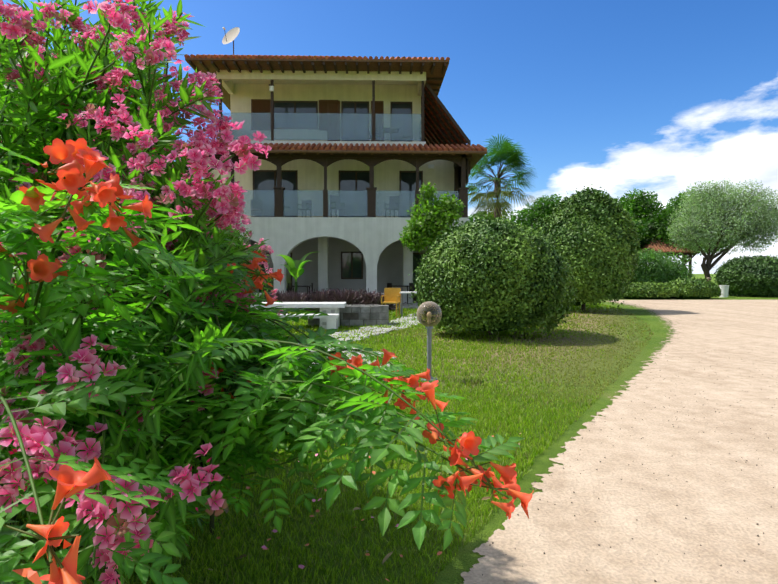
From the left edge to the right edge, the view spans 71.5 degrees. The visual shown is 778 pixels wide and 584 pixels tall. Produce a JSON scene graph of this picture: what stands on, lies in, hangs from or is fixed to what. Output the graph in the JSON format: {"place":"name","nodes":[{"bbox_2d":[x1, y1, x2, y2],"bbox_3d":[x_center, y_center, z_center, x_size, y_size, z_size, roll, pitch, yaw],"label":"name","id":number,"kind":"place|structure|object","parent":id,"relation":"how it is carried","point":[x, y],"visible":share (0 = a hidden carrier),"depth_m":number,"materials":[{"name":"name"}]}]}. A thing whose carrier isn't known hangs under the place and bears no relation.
{"place":"outdoors","nodes":[
{"label":"outdoors","id":0,"kind":"place"},
{"bbox_2d":[2,0,777,273],"label":"sky","id":1,"kind":"structure","parent":0,"point":[663,97],"materials":[{"name":"blue"}]},
{"bbox_2d":[3,274,777,583],"bbox_3d":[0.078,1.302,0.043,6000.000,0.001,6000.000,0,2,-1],"label":"ground","id":2,"kind":"structure","parent":0,"point":[465,558],"depth_m":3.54,"materials":[{"name":"green plant"}]},
{"bbox_2d":[0,0,289,583],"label":"oleander","id":3,"kind":"object","parent":2,"relation":"on","point":[91,90],"visible":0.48,"depth_m":1.92,"materials":[{"name":"pink plant"}]},
{"bbox_2d":[208,198,283,326],"bbox_3d":[-3.260,-0.542,10.131,2.703,3.018,2.506,0,2,-1],"label":"oleander","id":4,"kind":"object","parent":2,"relation":"on","point":[263,248],"visible":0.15,"depth_m":9.95,"materials":[{"name":"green plant"}]},
{"bbox_2d":[0,138,533,583],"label":"trumpet vine","id":5,"kind":"object","parent":2,"relation":"on","point":[299,397],"visible":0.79,"depth_m":1.33,"materials":[{"name":"green plant"}]},
{"bbox_2d":[280,252,314,291],"bbox_3d":[-3.254,-0.419,19.623,1.523,2.107,1.343,0,2,-1],"label":"banana plant","id":6,"kind":"object","parent":2,"relation":"on","point":[295,269],"visible":0.9,"depth_m":19.40,"materials":[{"name":"green plant"}]},
{"bbox_2d":[251,302,345,328],"bbox_3d":[-2.184,0.573,12.560,2.300,0.605,1.475,0,2,-1],"label":"bench","id":7,"kind":"object","parent":2,"relation":"on","point":[332,319],"visible":0.58,"depth_m":12.45,"materials":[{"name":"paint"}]},
{"bbox_2d":[166,27,486,308],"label":"house","id":8,"kind":"structure","parent":2,"relation":"on","point":[364,148],"depth_m":22.66,"materials":[{"name":"white paint"}]},
{"bbox_2d":[308,305,388,325],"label":"stone wall","id":9,"kind":"structure","parent":2,"relation":"on","point":[359,315],"depth_m":13.32,"materials":[{"name":"grey stone"}]},
{"bbox_2d":[249,288,405,310],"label":"lavender bushes","id":10,"kind":"object","parent":9,"relation":"in","point":[364,297],"visible":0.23,"depth_m":18.67,"materials":[{"name":"purple plant"}]},
{"bbox_2d":[288,313,419,375],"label":"flagstone path","id":11,"kind":"structure","parent":2,"relation":"on","point":[377,329],"depth_m":11.77,"materials":[{"name":"grey stone"}]},
{"bbox_2d":[381,288,416,316],"bbox_3d":[0.432,0.306,16.510,1.373,0.870,1.044,0,2,-1],"label":"table and chair","id":12,"kind":"object","parent":2,"relation":"on","point":[393,295],"visible":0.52,"depth_m":16.44,"materials":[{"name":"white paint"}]},
{"bbox_2d":[417,301,441,381],"bbox_3d":[0.487,0.595,6.534,0.310,0.970,0.310,0,2,-1],"label":"garden lamp","id":13,"kind":"object","parent":2,"relation":"on","point":[430,322],"visible":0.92,"depth_m":6.47,"materials":[{"name":"grey metal"}]},
{"bbox_2d":[399,182,465,254],"bbox_3d":[1.431,-1.433,17.583,2.208,4.292,1.587,0,2,-1],"label":"young tree","id":14,"kind":"object","parent":2,"relation":"on","point":[445,214],"visible":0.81,"depth_m":17.34,"materials":[{"name":"green plant"}]},
{"bbox_2d":[186,346,777,581],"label":"ground litter","id":15,"kind":"object","parent":2,"relation":"on","point":[226,510],"visible":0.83,"depth_m":2.87,"materials":[{"name":"stone"}]},
{"bbox_2d":[468,210,507,221],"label":"tree","id":16,"kind":"object","parent":2,"relation":"on","point":[471,219],"visible":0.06,"depth_m":45.44,"materials":[{"name":"green plant"}]},
{"bbox_2d":[408,213,583,338],"bbox_3d":[2.152,-0.357,11.339,3.459,2.546,3.322,0,2,-1],"label":"ball shrub","id":17,"kind":"object","parent":2,"relation":"on","point":[492,275],"visible":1,"depth_m":10.26,"materials":[{"name":"green plant"}]},
{"bbox_2d":[466,134,537,219],"bbox_3d":[5.818,-4.152,29.939,5.204,8.888,4.726,0,2,-1],"label":"palm tree","id":18,"kind":"object","parent":2,"relation":"on","point":[506,154],"visible":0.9,"depth_m":29.00,"materials":[{"name":"green plant"}]},
{"bbox_2d":[507,194,566,231],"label":"tree","id":19,"kind":"object","parent":2,"relation":"on","point":[536,212],"visible":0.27,"depth_m":40.26,"materials":[{"name":"green plant"}]},
{"bbox_2d":[533,184,644,310],"bbox_3d":[6.788,-1.572,18.785,3.813,4.469,3.643,-2,2,-38],"label":"ball shrub","id":20,"kind":"object","parent":2,"relation":"on","point":[594,232],"visible":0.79,"depth_m":17.51,"materials":[{"name":"green plant"}]},
{"bbox_2d":[607,194,650,240],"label":"tree","id":21,"kind":"object","parent":2,"relation":"on","point":[643,228],"visible":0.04,"depth_m":42.18,"materials":[{"name":"green plant"}]},
{"bbox_2d":[614,197,653,248],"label":"tree","id":22,"kind":"object","parent":2,"relation":"on","point":[629,210],"visible":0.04,"depth_m":45.26,"materials":[{"name":"green plant"}]},
{"bbox_2d":[617,188,667,235],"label":"tree","id":23,"kind":"object","parent":2,"relation":"on","point":[640,204],"visible":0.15,"depth_m":46.21,"materials":[{"name":"green plant"}]},
{"bbox_2d":[621,281,679,298],"bbox_3d":[13.278,-0.038,27.961,3.720,1.049,2.408,0,2,-1],"label":"hedge","id":24,"kind":"object","parent":2,"relation":"on","point":[648,290],"visible":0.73,"depth_m":27.16,"materials":[{"name":"green plant"}]},
{"bbox_2d":[631,248,696,283],"bbox_3d":[14.590,-1.111,31.358,6.291,3.004,3.101,0,2,-1],"label":"bush","id":25,"kind":"object","parent":2,"relation":"on","point":[663,269],"visible":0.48,"depth_m":30.77,"materials":[{"name":"green plant"}]},
{"bbox_2d":[636,237,696,282],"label":"gazebo","id":26,"kind":"object","parent":2,"relation":"on","point":[663,246],"visible":0.42,"depth_m":43.72,"materials":[{"name":"ceramic"}]},
{"bbox_2d":[637,187,737,276],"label":"tree","id":27,"kind":"object","parent":2,"relation":"on","point":[660,225],"visible":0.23,"depth_m":44.44,"materials":[{"name":"green plant"}]},
{"bbox_2d":[665,278,720,298],"bbox_3d":[15.696,-0.134,28.212,3.284,1.264,2.282,0,2,-1],"label":"hedge","id":28,"kind":"object","parent":2,"relation":"on","point":[695,288],"visible":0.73,"depth_m":27.43,"materials":[{"name":"green plant"}]},
{"bbox_2d":[661,205,726,278],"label":"tree","id":29,"kind":"object","parent":2,"relation":"on","point":[693,255],"depth_m":50.57,"materials":[{"name":"green plant"}]},
{"bbox_2d":[666,178,777,280],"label":"olive tree","id":30,"kind":"object","parent":2,"relation":"on","point":[746,228],"visible":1,"depth_m":33.33,"materials":[{"name":"green plant"}]},
{"bbox_2d":[719,285,728,296],"bbox_3d":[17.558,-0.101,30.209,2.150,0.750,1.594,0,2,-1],"label":"planter pot","id":31,"kind":"object","parent":2,"relation":"on","point":[724,290],"visible":0.44,"depth_m":29.49,"materials":[{"name":"white ceramic"}]},
{"bbox_2d":[711,255,777,296],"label":"shrub","id":32,"kind":"object","parent":2,"relation":"on","point":[755,275],"visible":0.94,"depth_m":29.96,"materials":[{"name":"green plant"}]},
{"bbox_2d":[461,300,777,583],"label":"driveway","id":33,"kind":"structure","parent":0,"point":[715,508],"depth_m":3.41,"materials":[{"name":"beige sand"}]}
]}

